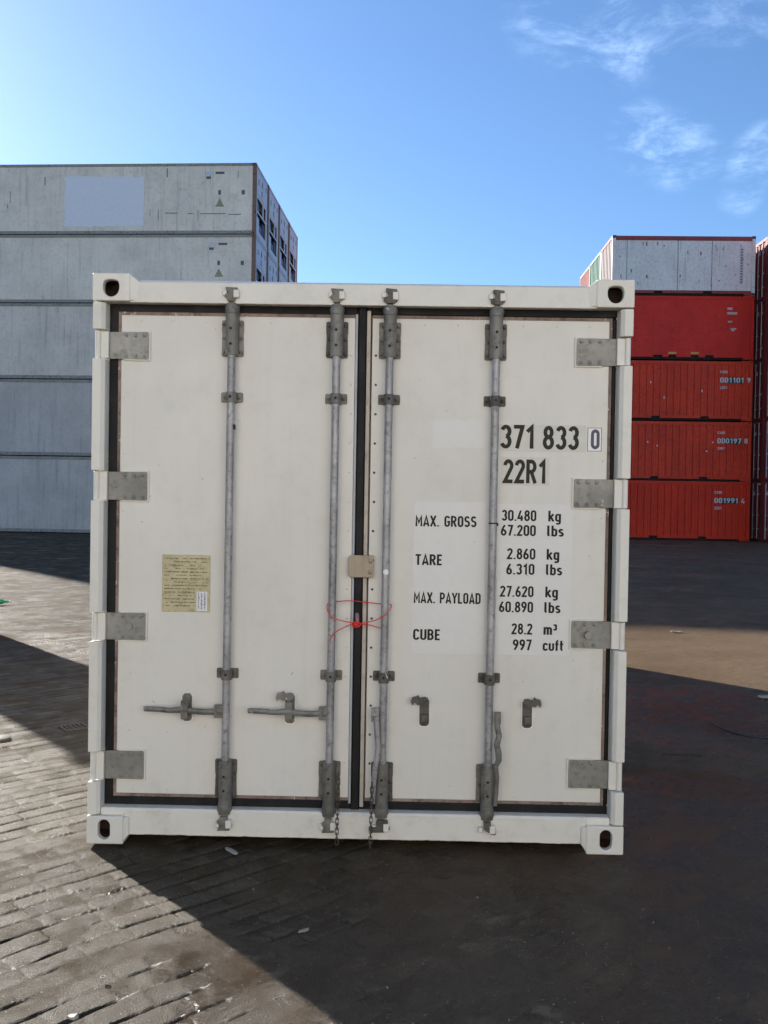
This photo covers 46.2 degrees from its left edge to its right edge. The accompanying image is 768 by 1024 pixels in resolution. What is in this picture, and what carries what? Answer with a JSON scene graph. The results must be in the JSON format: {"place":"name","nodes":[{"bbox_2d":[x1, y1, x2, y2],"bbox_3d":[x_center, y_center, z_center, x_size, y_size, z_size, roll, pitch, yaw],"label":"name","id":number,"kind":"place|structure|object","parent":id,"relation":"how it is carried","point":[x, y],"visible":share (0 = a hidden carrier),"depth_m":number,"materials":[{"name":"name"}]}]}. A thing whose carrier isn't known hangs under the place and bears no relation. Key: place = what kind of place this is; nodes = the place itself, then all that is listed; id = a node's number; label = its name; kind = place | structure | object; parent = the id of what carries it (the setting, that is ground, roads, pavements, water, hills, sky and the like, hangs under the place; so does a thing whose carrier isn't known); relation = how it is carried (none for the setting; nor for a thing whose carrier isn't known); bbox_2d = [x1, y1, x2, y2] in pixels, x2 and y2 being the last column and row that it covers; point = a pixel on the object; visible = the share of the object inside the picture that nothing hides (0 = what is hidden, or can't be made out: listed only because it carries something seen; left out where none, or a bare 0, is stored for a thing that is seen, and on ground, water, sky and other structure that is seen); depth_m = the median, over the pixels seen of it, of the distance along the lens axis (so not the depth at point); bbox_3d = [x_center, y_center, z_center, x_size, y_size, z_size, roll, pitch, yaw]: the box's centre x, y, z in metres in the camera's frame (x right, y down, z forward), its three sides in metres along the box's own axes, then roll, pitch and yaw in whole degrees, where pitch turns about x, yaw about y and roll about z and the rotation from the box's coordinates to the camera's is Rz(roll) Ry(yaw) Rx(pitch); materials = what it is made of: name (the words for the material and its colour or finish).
{"place":"outdoors","nodes":[
{"label":"outdoors","id":0,"kind":"place"},
{"bbox_2d":[267,253,278,281],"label":"reefer container","id":1,"kind":"object","parent":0,"point":[272,270],"visible":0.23,"depth_m":38.23,"materials":[{"name":"white metal"}]},
{"bbox_2d":[268,186,279,266],"bbox_3d":[-10.795,-12.298,38.908,12.192,2.760,2.441,1,1,4],"label":"reefer container","id":2,"kind":"object","parent":1,"relation":"on","point":[273,227],"visible":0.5,"depth_m":38.70,"materials":[{"name":"white metal"}]},
{"bbox_2d":[278,268,287,281],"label":"reefer container","id":3,"kind":"object","parent":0,"point":[282,277],"visible":0.1,"depth_m":40.56,"materials":[{"name":"white metal"}]},
{"bbox_2d":[279,206,288,279],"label":"reefer container","id":4,"kind":"object","parent":3,"relation":"on","point":[283,241],"visible":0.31,"depth_m":41.25,"materials":[{"name":"white metal"}]},
{"bbox_2d":[288,223,297,281],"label":"reefer container","id":5,"kind":"object","parent":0,"point":[292,257],"visible":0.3,"depth_m":43.62,"materials":[{"name":"white metal"}]},
{"bbox_2d":[0,532,767,1023],"bbox_3d":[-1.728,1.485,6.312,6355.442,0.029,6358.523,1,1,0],"label":"ground","id":6,"kind":"structure","parent":0,"point":[686,874],"depth_m":3.72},
{"bbox_2d":[0,599,10,603],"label":"bottle","id":7,"kind":"object","parent":6,"relation":"on","point":[2,601],"visible":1,"depth_m":12.73,"materials":[{"name":"green glass"}]},
{"bbox_2d":[0,735,10,741],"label":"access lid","id":8,"kind":"object","parent":6,"relation":"on","point":[5,738],"visible":1,"depth_m":5.84,"materials":[{"name":"metal"}]},
{"bbox_2d":[0,456,96,532],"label":"reefer container","id":9,"kind":"object","parent":6,"relation":"on","point":[50,494],"visible":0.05,"depth_m":35.55,"materials":[{"name":"white metal"}]},
{"bbox_2d":[0,379,91,456],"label":"reefer container","id":10,"kind":"object","parent":9,"relation":"on","point":[45,417],"visible":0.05,"depth_m":35.51,"materials":[{"name":"white metal"}]},
{"bbox_2d":[0,303,95,379],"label":"reefer container","id":11,"kind":"object","parent":10,"relation":"on","point":[47,340],"visible":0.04,"depth_m":35.46,"materials":[{"name":"white metal"}]},
{"bbox_2d":[0,234,267,302],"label":"reefer container","id":12,"kind":"object","parent":11,"relation":"on","point":[48,268],"visible":0.55,"depth_m":35.27,"materials":[{"name":"white metal"}]},
{"bbox_2d":[0,163,268,250],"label":"reefer container","id":13,"kind":"object","parent":12,"relation":"on","point":[147,199],"visible":0.9,"depth_m":35.17,"materials":[{"name":"white metal"}]},
{"bbox_2d":[67,1012,78,1019],"bbox_3d":[-0.945,1.532,2.734,0.034,0.020,0.018,1,1,-17],"label":"paper scrap","id":14,"kind":"object","parent":6,"relation":"on","point":[75,1016],"visible":1,"depth_m":2.73,"materials":[{"name":"white paper"}]},
{"bbox_2d":[58,722,87,731],"bbox_3d":[-2.125,1.482,6.174,0.170,0.022,0.170,0,1,-38],"label":"drain grate","id":15,"kind":"object","parent":6,"relation":"on","point":[74,725],"visible":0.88,"depth_m":6.16,"materials":[{"name":"grey metal"}]},
{"bbox_2d":[225,847,237,854],"bbox_3d":[-0.685,1.522,4.046,0.027,0.008,0.096,0,1,-44],"label":"wood sliver","id":16,"kind":"object","parent":6,"relation":"on","point":[232,851],"visible":1,"depth_m":4.04,"materials":[{"name":"grey wood"}]},
{"bbox_2d":[298,927,308,932],"bbox_3d":[-0.295,1.540,3.314,0.047,0.008,0.017,0,1,-38],"label":"paper scrap","id":17,"kind":"object","parent":6,"relation":"on","point":[303,930],"visible":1,"depth_m":3.31,"materials":[{"name":"white paper"}]},
{"bbox_2d":[86,273,634,854],"bbox_3d":[-0.076,0.190,7.081,2.438,2.591,6.069,1,1,1],"label":"refrigerated container","id":18,"kind":"object","parent":6,"relation":"on","point":[442,471],"visible":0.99,"depth_m":4.11,"materials":[{"name":"white metal"}]},
{"bbox_2d":[335,773,339,845],"bbox_3d":[-0.210,1.341,4.061,0.019,0.330,0.014,0,1,-44],"label":"chain","id":19,"kind":"object","parent":18,"relation":"hanging from","point":[337,808],"visible":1,"depth_m":4.06,"materials":[{"name":"grey metal"}]},
{"bbox_2d":[326,600,391,641],"bbox_3d":[-0.114,0.496,4.079,0.296,0.188,0.058,1,1,1],"label":"wire seal","id":20,"kind":"object","parent":18,"relation":"attached to","point":[357,623],"visible":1,"depth_m":4.07,"materials":[{"name":"red plastic"}]},
{"bbox_2d":[368,781,373,848],"bbox_3d":[-0.058,1.367,4.059,0.019,0.308,0.014,0,1,-45],"label":"chain","id":21,"kind":"object","parent":18,"relation":"hanging from","point":[371,813],"visible":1,"depth_m":4.06,"materials":[{"name":"grey metal"}]},
{"bbox_2d":[348,288,630,834],"bbox_3d":[0.468,0.232,4.110,1.261,2.459,0.141,1,1,1],"label":"door","id":22,"kind":"structure","parent":18,"relation":"in","point":[494,718],"depth_m":4.11,"materials":[{"name":"white metal"}]},
{"bbox_2d":[3,650,766,1023],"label":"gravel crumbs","id":23,"kind":"object","parent":6,"relation":"on","point":[357,896],"visible":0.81,"depth_m":3.28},
{"bbox_2d":[662,753,701,756],"bbox_3d":[1.876,1.530,5.674,0.246,0.020,0.039,1,1,3],"label":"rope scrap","id":24,"kind":"object","parent":6,"relation":"on","point":[677,754],"visible":1,"depth_m":5.67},
{"bbox_2d":[625,480,750,540],"bbox_3d":[12.657,-0.086,39.726,6.098,2.550,2.441,1,1,2],"label":"shipping container","id":25,"kind":"object","parent":6,"relation":"on","point":[689,510],"visible":0.73,"depth_m":38.54,"materials":[{"name":"red metal"}]},
{"bbox_2d":[626,421,751,481],"bbox_3d":[12.699,-2.635,39.686,6.098,2.550,2.441,1,1,2],"label":"shipping container","id":26,"kind":"object","parent":25,"relation":"on","point":[688,451],"visible":0.75,"depth_m":38.50,"materials":[{"name":"red metal"}]},
{"bbox_2d":[630,360,752,421],"bbox_3d":[12.742,-5.225,39.646,6.098,2.550,2.441,1,1,2],"label":"shipping container","id":27,"kind":"object","parent":26,"relation":"on","point":[703,391],"visible":0.68,"depth_m":38.46,"materials":[{"name":"red metal"}]},
{"bbox_2d":[631,295,754,361],"bbox_3d":[12.786,-7.909,39.604,6.098,2.720,2.441,1,1,2],"label":"shipping container","id":28,"kind":"object","parent":27,"relation":"on","point":[693,328],"visible":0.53,"depth_m":38.41,"materials":[{"name":"red metal"}]},
{"bbox_2d":[600,235,755,295],"bbox_3d":[12.830,-10.533,39.564,6.098,2.530,2.441,1,1,2],"label":"shipping container","id":29,"kind":"object","parent":28,"relation":"on","point":[687,265],"visible":0.79,"depth_m":38.38,"materials":[{"name":"grey metal"}]},
{"bbox_2d":[711,719,767,738],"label":"hose","id":30,"kind":"object","parent":6,"relation":"on","point":[735,733],"visible":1,"depth_m":6.18,"materials":[{"name":"black rubber"}]},
{"bbox_2d":[749,481,762,541],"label":"shipping container","id":31,"kind":"object","parent":6,"relation":"on","point":[755,521],"visible":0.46,"depth_m":39.16,"materials":[{"name":"metal"}]},
{"bbox_2d":[749,485,751,535],"bbox_3d":[16.217,-0.089,40.190,0.030,2.260,1.050,1,1,2],"label":"door","id":32,"kind":"structure","parent":31,"relation":"in","point":[750,485],"depth_m":39.74,"materials":[{"name":"red paint"}]},
{"bbox_2d":[751,483,760,537],"bbox_3d":[16.155,-0.054,39.122,0.090,2.380,1.050,1,1,2],"label":"door","id":33,"kind":"structure","parent":31,"relation":"in","point":[756,488],"depth_m":39.20,"materials":[{"name":"red paint"}]},
{"bbox_2d":[750,420,763,481],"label":"shipping container","id":34,"kind":"object","parent":31,"relation":"on","point":[757,443],"visible":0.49,"depth_m":39.12,"materials":[{"name":"red metal"}]},
{"bbox_2d":[751,426,752,476],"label":"door","id":35,"kind":"structure","parent":34,"relation":"in","point":[752,426],"depth_m":39.70,"materials":[{"name":"red paint"}]},
{"bbox_2d":[748,359,765,422],"bbox_3d":[19.259,-5.200,39.489,6.098,2.600,2.441,1,1,2],"label":"shipping container","id":36,"kind":"object","parent":34,"relation":"on","point":[758,399],"visible":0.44,"depth_m":39.09,"materials":[{"name":"red metal"}]},
{"bbox_2d":[752,367,753,417],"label":"door","id":37,"kind":"structure","parent":36,"relation":"in","point":[753,367],"depth_m":39.66,"materials":[{"name":"red paint"}]},
{"bbox_2d":[753,363,763,418],"bbox_3d":[16.240,-5.253,39.042,0.090,2.380,1.050,1,1,2],"label":"door","id":38,"kind":"structure","parent":36,"relation":"in","point":[758,370],"depth_m":39.12,"materials":[{"name":"red paint"}]},
{"bbox_2d":[751,298,766,362],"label":"shipping container","id":39,"kind":"object","parent":36,"relation":"on","point":[760,322],"visible":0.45,"depth_m":39.05,"materials":[{"name":"metal"}]},
{"bbox_2d":[751,307,755,360],"bbox_3d":[16.316,-7.868,40.070,0.090,2.380,1.050,1,1,2],"label":"door","id":40,"kind":"structure","parent":39,"relation":"in","point":[755,307],"depth_m":39.62,"materials":[{"name":"red paint"}]},
{"bbox_2d":[755,302,764,358],"bbox_3d":[16.283,-7.852,39.002,0.090,2.380,1.050,1,1,2],"label":"door","id":41,"kind":"structure","parent":39,"relation":"in","point":[760,309],"depth_m":39.08,"materials":[{"name":"red paint"}]},
{"bbox_2d":[754,236,767,303],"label":"shipping container","id":42,"kind":"object","parent":39,"relation":"on","point":[761,268],"visible":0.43,"depth_m":39.00,"materials":[{"name":"metal"}]},
{"bbox_2d":[755,248,756,298],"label":"door","id":43,"kind":"structure","parent":42,"relation":"in","point":[756,248],"depth_m":39.58,"materials":[{"name":"red paint"}]},
{"bbox_2d":[756,241,765,299],"bbox_3d":[16.326,-10.451,38.961,0.090,2.380,1.050,1,1,2],"label":"door","id":44,"kind":"structure","parent":42,"relation":"in","point":[761,250],"depth_m":39.05,"materials":[{"name":"red paint"}]},
{"bbox_2d":[752,423,761,477],"bbox_3d":[16.197,-2.653,39.082,0.090,2.380,1.050,1,1,2],"label":"door","id":45,"kind":"structure","parent":34,"relation":"in","point":[757,429],"depth_m":39.16,"materials":[{"name":"red paint"}]},
{"bbox_2d":[761,481,767,541],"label":"shipping container","id":46,"kind":"object","parent":6,"relation":"on","point":[765,514],"visible":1,"depth_m":38.05,"materials":[{"name":"metal"}]},
{"bbox_2d":[763,483,767,538],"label":"door","id":47,"kind":"structure","parent":46,"relation":"in","point":[765,533],"depth_m":37.93,"materials":[{"name":"red paint"}]},
{"bbox_2d":[763,419,767,480],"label":"shipping container","id":48,"kind":"object","parent":46,"relation":"on","point":[765,466],"visible":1,"depth_m":38.17,"materials":[{"name":"red metal"}]},
{"bbox_2d":[764,358,767,419],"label":"shipping container","id":49,"kind":"object","parent":48,"relation":"on","point":[766,395],"visible":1,"depth_m":38.16,"materials":[{"name":"red metal"}]},
{"bbox_2d":[766,361,767,415],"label":"door","id":50,"kind":"structure","parent":49,"relation":"in","point":[767,361],"depth_m":38.11,"materials":[{"name":"red paint"}]},
{"bbox_2d":[766,297,767,357],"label":"shipping container","id":51,"kind":"object","parent":49,"relation":"on","point":[767,332],"visible":1,"depth_m":38.17,"materials":[{"name":"red metal"}]},
{"bbox_2d":[765,421,767,477],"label":"door","id":52,"kind":"structure","parent":48,"relation":"in","point":[766,445],"depth_m":37.93,"materials":[{"name":"red paint"}]},
{"bbox_2d":[0,0,767,285],"label":"sky","id":53,"kind":"structure","parent":0,"point":[463,142],"materials":[{"name":"blue"}]},
{"bbox_2d":[580,265,589,285],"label":"shipping container","id":54,"kind":"object","parent":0,"point":[585,279],"visible":0.09,"depth_m":44.25,"materials":[{"name":"metal"}]},
{"bbox_2d":[589,251,600,285],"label":"shipping container","id":55,"kind":"object","parent":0,"point":[595,265],"visible":0.09,"depth_m":42.03,"materials":[{"name":"green metal"}]}
]}

